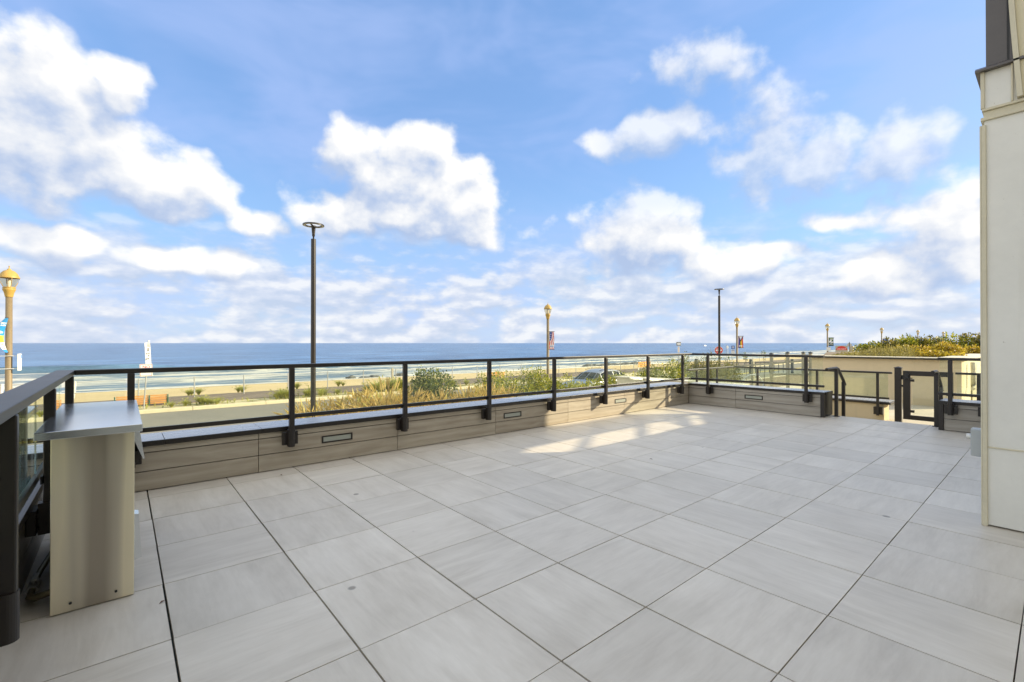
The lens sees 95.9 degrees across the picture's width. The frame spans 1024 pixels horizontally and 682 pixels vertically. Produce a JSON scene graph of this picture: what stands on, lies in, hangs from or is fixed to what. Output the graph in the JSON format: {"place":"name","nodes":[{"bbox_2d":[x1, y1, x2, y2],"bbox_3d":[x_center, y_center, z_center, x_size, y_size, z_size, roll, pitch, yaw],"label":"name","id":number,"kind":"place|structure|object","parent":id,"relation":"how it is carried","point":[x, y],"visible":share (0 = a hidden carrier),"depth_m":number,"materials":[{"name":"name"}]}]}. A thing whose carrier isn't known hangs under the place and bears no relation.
{"place":"outdoors","nodes":[
{"label":"outdoors","id":0,"kind":"place"},
{"bbox_2d":[59,357,801,402],"bbox_3d":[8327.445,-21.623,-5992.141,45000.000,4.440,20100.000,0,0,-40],"label":"ground","id":1,"kind":"structure","parent":0,"point":[96,396],"depth_m":49.03,"materials":[{"name":"sand"}]},
{"bbox_2d":[138,366,723,409],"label":"verge","id":2,"kind":"structure","parent":1,"relation":"on","point":[224,402],"depth_m":23.75,"materials":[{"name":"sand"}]},
{"bbox_2d":[0,266,19,391],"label":"street lamp","id":3,"kind":"object","parent":2,"relation":"on","point":[8,274],"visible":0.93,"depth_m":18.00,"materials":[{"name":"metal"}]},
{"bbox_2d":[0,317,8,352],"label":"lamp banner","id":4,"kind":"object","parent":3,"relation":"attached to","point":[3,323],"visible":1,"depth_m":17.75,"materials":[{"name":"fabric"}]},
{"bbox_2d":[8,354,21,370],"bbox_3d":[-19.657,0.831,18.031,0.695,0.660,0.360,0,0,-40],"label":"sign panel","id":5,"kind":"object","parent":3,"relation":"attached to","point":[19,362],"visible":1,"depth_m":18.10,"materials":[{"name":"white metal"}]},
{"bbox_2d":[139,340,152,408],"bbox_3d":[-16.508,1.508,20.851,0.481,3.074,0.106,0,0,-40],"label":"parking sign","id":6,"kind":"object","parent":2,"relation":"on","point":[148,364],"visible":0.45,"depth_m":20.84,"materials":[{"name":"metal"}]},
{"bbox_2d":[166,400,180,406],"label":"grass tuft","id":7,"kind":"object","parent":2,"relation":"on","point":[172,404],"visible":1,"depth_m":21.20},
{"bbox_2d":[181,398,191,405],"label":"grass tuft","id":8,"kind":"object","parent":2,"relation":"on","point":[185,403],"visible":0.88,"depth_m":21.68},
{"bbox_2d":[186,394,209,403],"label":"grass tuft","id":9,"kind":"object","parent":2,"relation":"on","point":[198,399],"visible":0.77,"depth_m":22.21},
{"bbox_2d":[265,391,281,398],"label":"grass tuft","id":10,"kind":"object","parent":2,"relation":"on","point":[276,396],"visible":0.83,"depth_m":24.30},
{"bbox_2d":[270,388,287,398],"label":"grass tuft","id":11,"kind":"object","parent":2,"relation":"on","point":[281,394],"visible":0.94,"depth_m":24.45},
{"bbox_2d":[302,385,310,396],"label":"grass tuft","id":12,"kind":"object","parent":2,"relation":"on","point":[308,393],"visible":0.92,"depth_m":25.38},
{"bbox_2d":[362,381,383,391],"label":"grass tuft","id":13,"kind":"object","parent":2,"relation":"on","point":[374,385],"visible":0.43,"depth_m":27.64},
{"bbox_2d":[362,375,397,391],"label":"grass tuft","id":14,"kind":"object","parent":2,"relation":"on","point":[378,388],"visible":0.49,"depth_m":27.77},
{"bbox_2d":[59,358,808,406],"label":"boardwalk","id":15,"kind":"structure","parent":1,"relation":"on","point":[241,395],"depth_m":27.31,"materials":[{"name":"wood"}]},
{"bbox_2d":[114,394,168,404],"bbox_3d":[-17.397,2.780,21.721,1.984,0.475,0.540,0,0,-40],"label":"bench","id":16,"kind":"object","parent":15,"relation":"on","point":[156,400],"visible":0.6,"depth_m":21.75,"materials":[{"name":"brown wood"}]},
{"bbox_2d":[0,354,773,397],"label":"boardwalk fence","id":17,"kind":"object","parent":15,"relation":"on","point":[138,389],"visible":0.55,"depth_m":28.26,"materials":[{"name":"white paint"}]},
{"bbox_2d":[139,362,801,413],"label":"kerb","id":18,"kind":"structure","parent":1,"relation":"on","point":[215,406],"depth_m":22.75,"materials":[{"name":"stone"}]},
{"bbox_2d":[832,396,893,420],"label":"wall","id":19,"kind":"structure","parent":1,"relation":"on","point":[857,407],"depth_m":10.15,"materials":[{"name":"beige paint"}]},
{"bbox_2d":[686,366,892,415],"bbox_3d":[6.031,1.119,10.214,2.439,0.935,3.320,0,0,-40],"label":"glass railing","id":20,"kind":"object","parent":19,"relation":"on","point":[877,410],"visible":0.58,"depth_m":10.45,"materials":[{"name":"brown metal"}]},
{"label":"grass tuft","id":21,"kind":"object","parent":1,"relation":"on","visible":0},
{"bbox_2d":[189,387,207,394],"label":"grass tuft","id":22,"kind":"object","parent":21,"relation":"on","point":[199,391],"visible":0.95,"depth_m":26.38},
{"bbox_2d":[0,343,882,392],"bbox_3d":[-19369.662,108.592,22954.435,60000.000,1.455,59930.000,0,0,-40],"label":"sea","id":23,"kind":"structure","parent":0,"point":[39,360],"depth_m":203.68,"materials":[{"name":"liquid"}]},
{"bbox_2d":[0,0,985,342],"label":"sky","id":24,"kind":"structure","parent":0,"point":[468,169],"materials":[{"name":"blue"}]},
{"bbox_2d":[0,403,1023,681],"bbox_3d":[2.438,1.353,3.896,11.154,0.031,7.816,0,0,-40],"label":"terrace paving","id":25,"kind":"structure","parent":0,"point":[690,543],"depth_m":2.72,"materials":[{"name":"tile"}]},
{"bbox_2d":[18,479,44,594],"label":"planter wall","id":26,"kind":"structure","parent":25,"relation":"on","point":[28,548],"depth_m":2.53,"materials":[{"name":"grey wood"}]},
{"bbox_2d":[0,370,74,646],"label":"glass railing","id":27,"kind":"object","parent":26,"relation":"on","point":[28,409],"visible":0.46,"depth_m":1.92,"materials":[{"name":"brown metal"}]},
{"bbox_2d":[25,551,49,601],"bbox_3d":[-2.575,1.263,2.555,0.113,0.075,0.669,0,0,-40],"label":"gas pipe","id":28,"kind":"object","parent":25,"relation":"on","point":[33,586],"visible":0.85,"depth_m":2.38,"materials":[{"name":"metal"}]},
{"bbox_2d":[33,400,144,615],"bbox_3d":[-2.488,0.879,2.777,0.407,0.898,1.340,0,0,-40],"label":"steel cabinet","id":29,"kind":"object","parent":25,"relation":"on","point":[95,546],"visible":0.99,"depth_m":2.33,"materials":[{"name":"silver metal"}]},
{"bbox_2d":[134,382,688,494],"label":"planter wall","id":30,"kind":"structure","parent":25,"relation":"on","point":[178,457],"depth_m":5.36,"materials":[{"name":"grey wood"}]},
{"bbox_2d":[75,353,691,467],"bbox_3d":[0.151,0.675,6.873,9.700,0.852,0.119,0,0,-40],"label":"glass railing","id":31,"kind":"object","parent":30,"relation":"on","point":[290,437],"visible":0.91,"depth_m":5.46,"materials":[{"name":"brown metal"}]},
{"bbox_2d":[688,382,832,417],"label":"planter wall","id":32,"kind":"structure","parent":25,"relation":"on","point":[775,399],"depth_m":8.98,"materials":[{"name":"grey wood"}]},
{"bbox_2d":[691,353,824,402],"bbox_3d":[4.668,0.685,9.075,0.119,0.852,2.515,0,0,-40],"label":"glass railing","id":33,"kind":"object","parent":32,"relation":"on","point":[807,397],"visible":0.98,"depth_m":8.80,"materials":[{"name":"brown metal"}]},
{"bbox_2d":[938,398,980,432],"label":"planter wall","id":34,"kind":"structure","parent":25,"relation":"on","point":[967,418],"depth_m":6.86,"materials":[{"name":"grey wood"}]},
{"bbox_2d":[937,357,980,416],"bbox_3d":[7.591,0.669,5.611,0.119,0.852,3.590,0,0,-40],"label":"glass railing","id":35,"kind":"object","parent":34,"relation":"on","point":[950,408],"visible":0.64,"depth_m":6.84,"materials":[{"name":"brown metal"}]},
{"bbox_2d":[975,0,1023,531],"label":"building","id":36,"kind":"structure","parent":25,"relation":"on","point":[1000,78],"depth_m":3.29,"materials":[{"name":"paint"}]},
{"bbox_2d":[966,427,980,456],"bbox_3d":[3.562,0.773,3.545,0.119,0.205,0.106,0,0,-40],"label":"junction box","id":37,"kind":"object","parent":36,"relation":"attached to","point":[974,436],"visible":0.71,"depth_m":3.51,"materials":[{"name":"grey plastic"}]},
{"bbox_2d":[986,0,1018,65],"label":"window","id":38,"kind":"structure","parent":36,"relation":"in","point":[998,30],"depth_m":3.32,"materials":[{"name":"glass"}]},
{"bbox_2d":[140,352,967,433],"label":"road","id":39,"kind":"structure","parent":0,"point":[185,417],"depth_m":20.25,"materials":[{"name":"asphalt"}]},
{"bbox_2d":[544,304,551,381],"bbox_3d":[2.674,0.110,34.418,0.600,5.970,0.600,0,0,-40],"label":"street lamp","id":40,"kind":"object","parent":39,"relation":"on","point":[547,306],"visible":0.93,"depth_m":34.32,"materials":[{"name":"metal"}]},
{"bbox_2d":[549,331,554,349],"bbox_3d":[2.951,-0.036,34.129,0.082,1.356,0.600,0,0,-40],"label":"lamp banner","id":41,"kind":"object","parent":40,"relation":"attached to","point":[551,340],"visible":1,"depth_m":34.16,"materials":[{"name":"fabric"}]},
{"bbox_2d":[562,368,625,386],"bbox_3d":[4.816,2.399,26.690,4.600,1.613,2.180,0,0,-40],"label":"parked car","id":42,"kind":"object","parent":39,"relation":"on","point":[590,374],"visible":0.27,"depth_m":26.31,"materials":[{"name":"silver metal"}]},
{"bbox_2d":[676,342,680,366],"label":"road sign","id":43,"kind":"object","parent":39,"relation":"on","point":[678,344],"visible":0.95,"depth_m":46.02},
{"bbox_2d":[734,318,739,368],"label":"street lamp","id":44,"kind":"object","parent":39,"relation":"on","point":[736,320],"visible":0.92,"depth_m":52.45,"materials":[{"name":"metal"}]},
{"bbox_2d":[738,336,742,347],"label":"lamp banner","id":45,"kind":"object","parent":44,"relation":"attached to","point":[740,341],"visible":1,"depth_m":52.26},
{"bbox_2d":[695,359,793,373],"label":"picket railing","id":46,"kind":"object","parent":39,"relation":"on","point":[750,360],"visible":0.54,"depth_m":45.27,"materials":[{"name":"wood"}]},
{"bbox_2d":[825,323,829,351],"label":"street lamp","id":47,"kind":"object","parent":39,"relation":"on","point":[827,325],"visible":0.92,"depth_m":68.77,"materials":[{"name":"metal"}]},
{"bbox_2d":[828,337,833,345],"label":"lamp banner","id":48,"kind":"object","parent":47,"relation":"attached to","point":[830,343],"visible":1,"depth_m":68.47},
{"bbox_2d":[835,346,847,351],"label":"notice board","id":49,"kind":"object","parent":39,"relation":"on","point":[841,348],"visible":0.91,"depth_m":67.62,"materials":[{"name":"red"}]},
{"bbox_2d":[615,376,749,386],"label":"wall","id":50,"kind":"structure","parent":0,"point":[625,379],"depth_m":15.88,"materials":[{"name":"paint"}]},
{"bbox_2d":[739,373,808,386],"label":"planting bed","id":51,"kind":"object","parent":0,"point":[796,379],"depth_m":36.44,"materials":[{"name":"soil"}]},
{"bbox_2d":[277,405,325,420],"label":"grass tuft","id":52,"kind":"object","parent":51,"relation":"on","point":[302,411],"visible":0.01,"depth_m":12.68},
{"bbox_2d":[273,398,336,419],"bbox_3d":[-6.174,2.323,14.048,2.155,1.401,2.056,0,0,35],"label":"grass tuft","id":53,"kind":"object","parent":51,"relation":"on","point":[296,408],"visible":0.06,"depth_m":14.09,"materials":[{"name":"plant"}]},
{"bbox_2d":[302,222,323,416],"bbox_3d":[-5.614,-0.135,13.058,0.570,6.327,0.570,0,0,-40],"label":"ring street lamp","id":54,"kind":"object","parent":51,"relation":"on","point":[313,316],"visible":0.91,"depth_m":13.01,"materials":[{"name":"brown metal"}]},
{"bbox_2d":[295,398,354,417],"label":"grass tuft","id":55,"kind":"object","parent":51,"relation":"on","point":[327,407],"visible":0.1,"depth_m":13.55,"materials":[{"name":"plant"}]},
{"bbox_2d":[316,393,372,414],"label":"grass tuft","id":56,"kind":"object","parent":51,"relation":"on","point":[334,404],"visible":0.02,"depth_m":14.49,"materials":[{"name":"plant"}]},
{"bbox_2d":[326,401,369,415],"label":"grass tuft","id":57,"kind":"object","parent":51,"relation":"on","point":[357,404],"visible":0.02,"depth_m":13.32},
{"bbox_2d":[323,388,395,415],"bbox_3d":[-4.732,2.193,14.183,2.438,1.662,2.556,0,0,-28],"label":"grass tuft","id":58,"kind":"object","parent":51,"relation":"on","point":[355,399],"visible":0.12,"depth_m":13.98,"materials":[{"name":"plant"}]},
{"bbox_2d":[333,386,387,408],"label":"grass tuft","id":59,"kind":"object","parent":51,"relation":"on","point":[362,395],"visible":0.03,"depth_m":15.21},
{"bbox_2d":[339,388,414,413],"bbox_3d":[-3.915,2.200,13.959,2.474,1.645,2.299,0,0,-43],"label":"grass tuft","id":60,"kind":"object","parent":51,"relation":"on","point":[386,402],"visible":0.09,"depth_m":13.87,"materials":[{"name":"plant"}]},
{"bbox_2d":[342,377,431,411],"bbox_3d":[-4.043,2.057,15.079,2.919,1.941,2.791,0,0,18],"label":"grass tuft","id":61,"kind":"object","parent":51,"relation":"on","point":[383,387],"visible":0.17,"depth_m":14.85,"materials":[{"name":"plant"}]},
{"bbox_2d":[373,385,440,409],"bbox_3d":[-3.247,2.196,14.866,2.556,1.662,2.438,0,0,-17],"label":"grass tuft","id":62,"kind":"object","parent":51,"relation":"on","point":[422,399],"visible":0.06,"depth_m":14.80,"materials":[{"name":"plant"}]},
{"bbox_2d":[386,388,442,406],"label":"grass tuft","id":63,"kind":"object","parent":51,"relation":"on","point":[412,396],"visible":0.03,"depth_m":15.53,"materials":[{"name":"plant"}]},
{"bbox_2d":[408,390,455,407],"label":"grass tuft","id":64,"kind":"object","parent":51,"relation":"on","point":[441,394],"visible":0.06,"depth_m":15.15,"materials":[{"name":"plant"}]},
{"bbox_2d":[408,365,461,402],"bbox_3d":[-2.764,1.965,16.528,2.180,2.254,1.768,0,0,6],"label":"dune bush","id":65,"kind":"object","parent":51,"relation":"on","point":[424,383],"visible":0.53,"depth_m":16.51,"materials":[{"name":"green plant"}]},
{"bbox_2d":[419,386,465,403],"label":"grass tuft","id":66,"kind":"object","parent":51,"relation":"on","point":[445,394],"visible":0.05,"depth_m":16.04,"materials":[{"name":"plant"}]},
{"bbox_2d":[436,386,493,403],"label":"grass tuft","id":67,"kind":"object","parent":51,"relation":"on","point":[468,390],"visible":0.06,"depth_m":15.70,"materials":[{"name":"plant"}]},
{"bbox_2d":[447,383,486,403],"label":"grass tuft","id":68,"kind":"object","parent":51,"relation":"on","point":[467,392],"visible":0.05,"depth_m":16.36,"materials":[{"name":"plant"}]},
{"bbox_2d":[463,389,505,400],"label":"grass tuft","id":69,"kind":"object","parent":51,"relation":"on","point":[484,394],"visible":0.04,"depth_m":15.88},
{"bbox_2d":[458,378,520,401],"bbox_3d":[-0.737,2.179,16.440,2.631,1.710,2.510,0,0,17],"label":"grass tuft","id":70,"kind":"object","parent":51,"relation":"on","point":[493,393],"visible":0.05,"depth_m":16.41,"materials":[{"name":"plant"}]},
{"bbox_2d":[472,370,507,393],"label":"hedge shrub","id":71,"kind":"object","parent":51,"relation":"on","point":[498,377],"visible":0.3,"depth_m":18.29,"materials":[{"name":"green plant"}]},
{"bbox_2d":[468,382,512,401],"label":"grass tuft","id":72,"kind":"object","parent":51,"relation":"on","point":[486,390],"visible":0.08,"depth_m":17.12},
{"bbox_2d":[493,383,523,398],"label":"grass tuft","id":73,"kind":"object","parent":51,"relation":"on","point":[509,390],"visible":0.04,"depth_m":17.09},
{"bbox_2d":[495,370,539,396],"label":"hedge shrub","id":74,"kind":"object","parent":51,"relation":"on","point":[514,380],"visible":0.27,"depth_m":18.88,"materials":[{"name":"green plant"}]},
{"bbox_2d":[515,366,549,395],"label":"hedge shrub","id":75,"kind":"object","parent":51,"relation":"on","point":[531,376],"visible":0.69,"depth_m":19.56,"materials":[{"name":"green plant"}]},
{"bbox_2d":[540,372,574,393],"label":"hedge shrub","id":76,"kind":"object","parent":51,"relation":"on","point":[559,385],"visible":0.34,"depth_m":20.29,"materials":[{"name":"green plant"}]},
{"bbox_2d":[565,381,590,391],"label":"hedge shrub","id":77,"kind":"object","parent":51,"relation":"on","point":[580,385],"visible":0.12,"depth_m":20.64,"materials":[{"name":"green plant"}]},
{"bbox_2d":[579,378,602,389],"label":"hedge shrub","id":78,"kind":"object","parent":51,"relation":"on","point":[590,383],"visible":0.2,"depth_m":21.79,"materials":[{"name":"green plant"}]},
{"bbox_2d":[592,374,616,388],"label":"hedge shrub","id":79,"kind":"object","parent":51,"relation":"on","point":[601,379],"visible":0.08,"depth_m":22.51,"materials":[{"name":"green plant"}]},
{"bbox_2d":[714,288,723,365],"bbox_3d":[12.843,-0.065,28.632,0.570,6.327,0.570,0,0,-40],"label":"ring street lamp","id":80,"kind":"object","parent":51,"relation":"on","point":[719,289],"visible":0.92,"depth_m":28.59,"materials":[{"name":"brown metal"}]},
{"bbox_2d":[781,382,808,388],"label":"pavement","id":81,"kind":"structure","parent":0,"point":[799,387],"depth_m":31.29,"materials":[{"name":"concrete"}]},
{"bbox_2d":[608,371,645,387],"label":"shrub","id":82,"kind":"object","parent":81,"relation":"on","point":[622,374],"visible":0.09,"depth_m":19.34,"materials":[{"name":"green plant"}]},
{"bbox_2d":[637,363,673,378],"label":"shrub","id":83,"kind":"object","parent":81,"relation":"on","point":[654,372],"visible":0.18,"depth_m":19.88,"materials":[{"name":"green plant"}]},
{"bbox_2d":[655,356,689,379],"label":"shrub","id":84,"kind":"object","parent":81,"relation":"on","point":[674,375],"visible":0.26,"depth_m":20.53,"materials":[{"name":"green plant"}]},
{"bbox_2d":[670,351,694,379],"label":"shrub","id":85,"kind":"object","parent":81,"relation":"on","point":[685,368],"visible":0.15,"depth_m":21.92,"materials":[{"name":"green plant"}]},
{"bbox_2d":[686,357,721,381],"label":"shrub","id":86,"kind":"object","parent":81,"relation":"on","point":[701,373],"visible":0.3,"depth_m":22.86,"materials":[{"name":"green plant"}]},
{"bbox_2d":[700,347,737,382],"bbox_3d":[10.680,1.718,24.027,1.782,2.817,2.130,0,0,-40],"label":"shrub","id":87,"kind":"object","parent":81,"relation":"on","point":[722,375],"visible":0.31,"depth_m":23.75,"materials":[{"name":"green plant"}]},
{"bbox_2d":[713,360,742,382],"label":"shrub","id":88,"kind":"object","parent":81,"relation":"on","point":[737,373],"visible":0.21,"depth_m":24.78,"materials":[{"name":"green plant"}]},
{"bbox_2d":[730,351,812,388],"bbox_3d":[15.339,1.903,27.316,4.460,2.580,0.999,0,0,19],"label":"timber railing","id":89,"kind":"object","parent":81,"relation":"on","point":[787,362],"visible":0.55,"depth_m":26.97,"materials":[{"name":"wood"}]},
{"bbox_2d":[824,352,847,354],"bbox_3d":[21.681,1.163,18.421,23.095,1.080,18.200,0,0,-40],"label":"raised bed","id":90,"kind":"object","parent":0,"point":[829,353],"visible":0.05,"depth_m":23.95,"materials":[{"name":"concrete"}]},
{"bbox_2d":[853,340,888,350],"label":"hill shrub","id":91,"kind":"object","parent":90,"relation":"on","point":[874,344],"visible":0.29,"depth_m":20.25,"materials":[{"name":"green plant"}]},
{"bbox_2d":[834,341,923,356],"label":"bed grass","id":92,"kind":"structure","parent":90,"relation":"on","point":[887,351],"depth_m":14.57,"materials":[{"name":"plant"}]},
{"bbox_2d":[877,336,903,346],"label":"hill shrub","id":93,"kind":"object","parent":90,"relation":"on","point":[890,342],"visible":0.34,"depth_m":19.84,"materials":[{"name":"green plant"}]},
{"bbox_2d":[895,333,935,348],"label":"hill shrub","id":94,"kind":"object","parent":90,"relation":"on","point":[912,340],"visible":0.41,"depth_m":19.77,"materials":[{"name":"green plant"}]},
{"bbox_2d":[900,344,939,351],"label":"yellow shrub","id":95,"kind":"object","parent":90,"relation":"on","point":[929,348],"visible":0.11,"depth_m":17.11,"materials":[{"name":"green plant"}]},
{"bbox_2d":[905,348,942,351],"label":"yellow shrub","id":96,"kind":"object","parent":90,"relation":"on","point":[922,350],"visible":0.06,"depth_m":15.47,"materials":[{"name":"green plant"}]},
{"bbox_2d":[914,351,943,356],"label":"yellow shrub","id":97,"kind":"object","parent":90,"relation":"on","point":[923,354],"visible":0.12,"depth_m":14.50,"materials":[{"name":"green plant"}]},
{"bbox_2d":[915,334,944,346],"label":"hill shrub","id":98,"kind":"object","parent":90,"relation":"on","point":[926,340],"visible":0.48,"depth_m":19.66,"materials":[{"name":"green plant"}]},
{"bbox_2d":[920,341,966,353],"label":"yellow shrub","id":99,"kind":"object","parent":90,"relation":"on","point":[946,346],"visible":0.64,"depth_m":16.60,"materials":[{"name":"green plant"}]},
{"bbox_2d":[925,350,967,356],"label":"yellow shrub","id":100,"kind":"object","parent":90,"relation":"on","point":[941,353],"visible":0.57,"depth_m":14.42,"materials":[{"name":"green plant"}]},
{"bbox_2d":[932,331,978,353],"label":"hill shrub","id":101,"kind":"object","parent":90,"relation":"on","point":[952,337],"visible":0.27,"depth_m":19.53,"materials":[{"name":"green plant"}]},
{"bbox_2d":[955,332,979,353],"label":"hill shrub","id":102,"kind":"object","parent":90,"relation":"on","point":[976,340],"visible":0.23,"depth_m":19.38,"materials":[{"name":"green plant"}]},
{"bbox_2d":[964,343,980,353],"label":"yellow shrub","id":103,"kind":"object","parent":90,"relation":"on","point":[974,348],"visible":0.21,"depth_m":17.97,"materials":[{"name":"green plant"}]},
{"bbox_2d":[886,399,976,424],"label":"courtyard floor","id":104,"kind":"structure","parent":0,"point":[923,410],"depth_m":10.96,"materials":[{"name":"concrete"}]},
{"bbox_2d":[812,354,980,405],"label":"garden wall","id":105,"kind":"structure","parent":104,"relation":"on","point":[922,388],"depth_m":12.98,"materials":[{"name":"beige paint"}]},
{"bbox_2d":[971,363,976,399],"bbox_3d":[13.336,1.185,13.342,1.000,1.050,0.030,0,0,-40],"label":"door","id":106,"kind":"structure","parent":105,"relation":"in","point":[972,391],"depth_m":13.45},
{"bbox_2d":[894,366,953,421],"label":"gate","id":107,"kind":"structure","parent":104,"relation":"on","point":[905,377],"depth_m":9.47,"materials":[{"name":"brown metal"}]},
{"bbox_2d":[955,372,980,400],"bbox_3d":[9.723,1.151,7.545,0.080,1.105,3.600,0,0,-40],"label":"glass railing","id":108,"kind":"object","parent":104,"relation":"on","point":[978,383],"visible":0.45,"depth_m":8.66,"materials":[{"name":"brown metal"}]},
{"bbox_3d":[6.483,1.617,8.014,0.305,0.171,1.460,0,0,-40],"label":"stairs","id":109,"kind":"object","parent":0,"visible":0},
{"bbox_2d":[825,367,846,416],"bbox_3d":[5.926,0.996,8.394,0.862,1.064,0.117,0,0,-36],"label":"stair handrail","id":110,"kind":"object","parent":109,"relation":"on","point":[837,370],"visible":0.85,"depth_m":8.33,"materials":[{"name":"brown metal"}]},
{"bbox_2d":[931,370,943,426],"bbox_3d":[6.857,0.992,7.433,0.681,1.064,0.110,0,0,-40],"label":"stair handrail","id":111,"kind":"object","parent":109,"relation":"on","point":[938,385],"visible":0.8,"depth_m":7.30,"materials":[{"name":"brown metal"}]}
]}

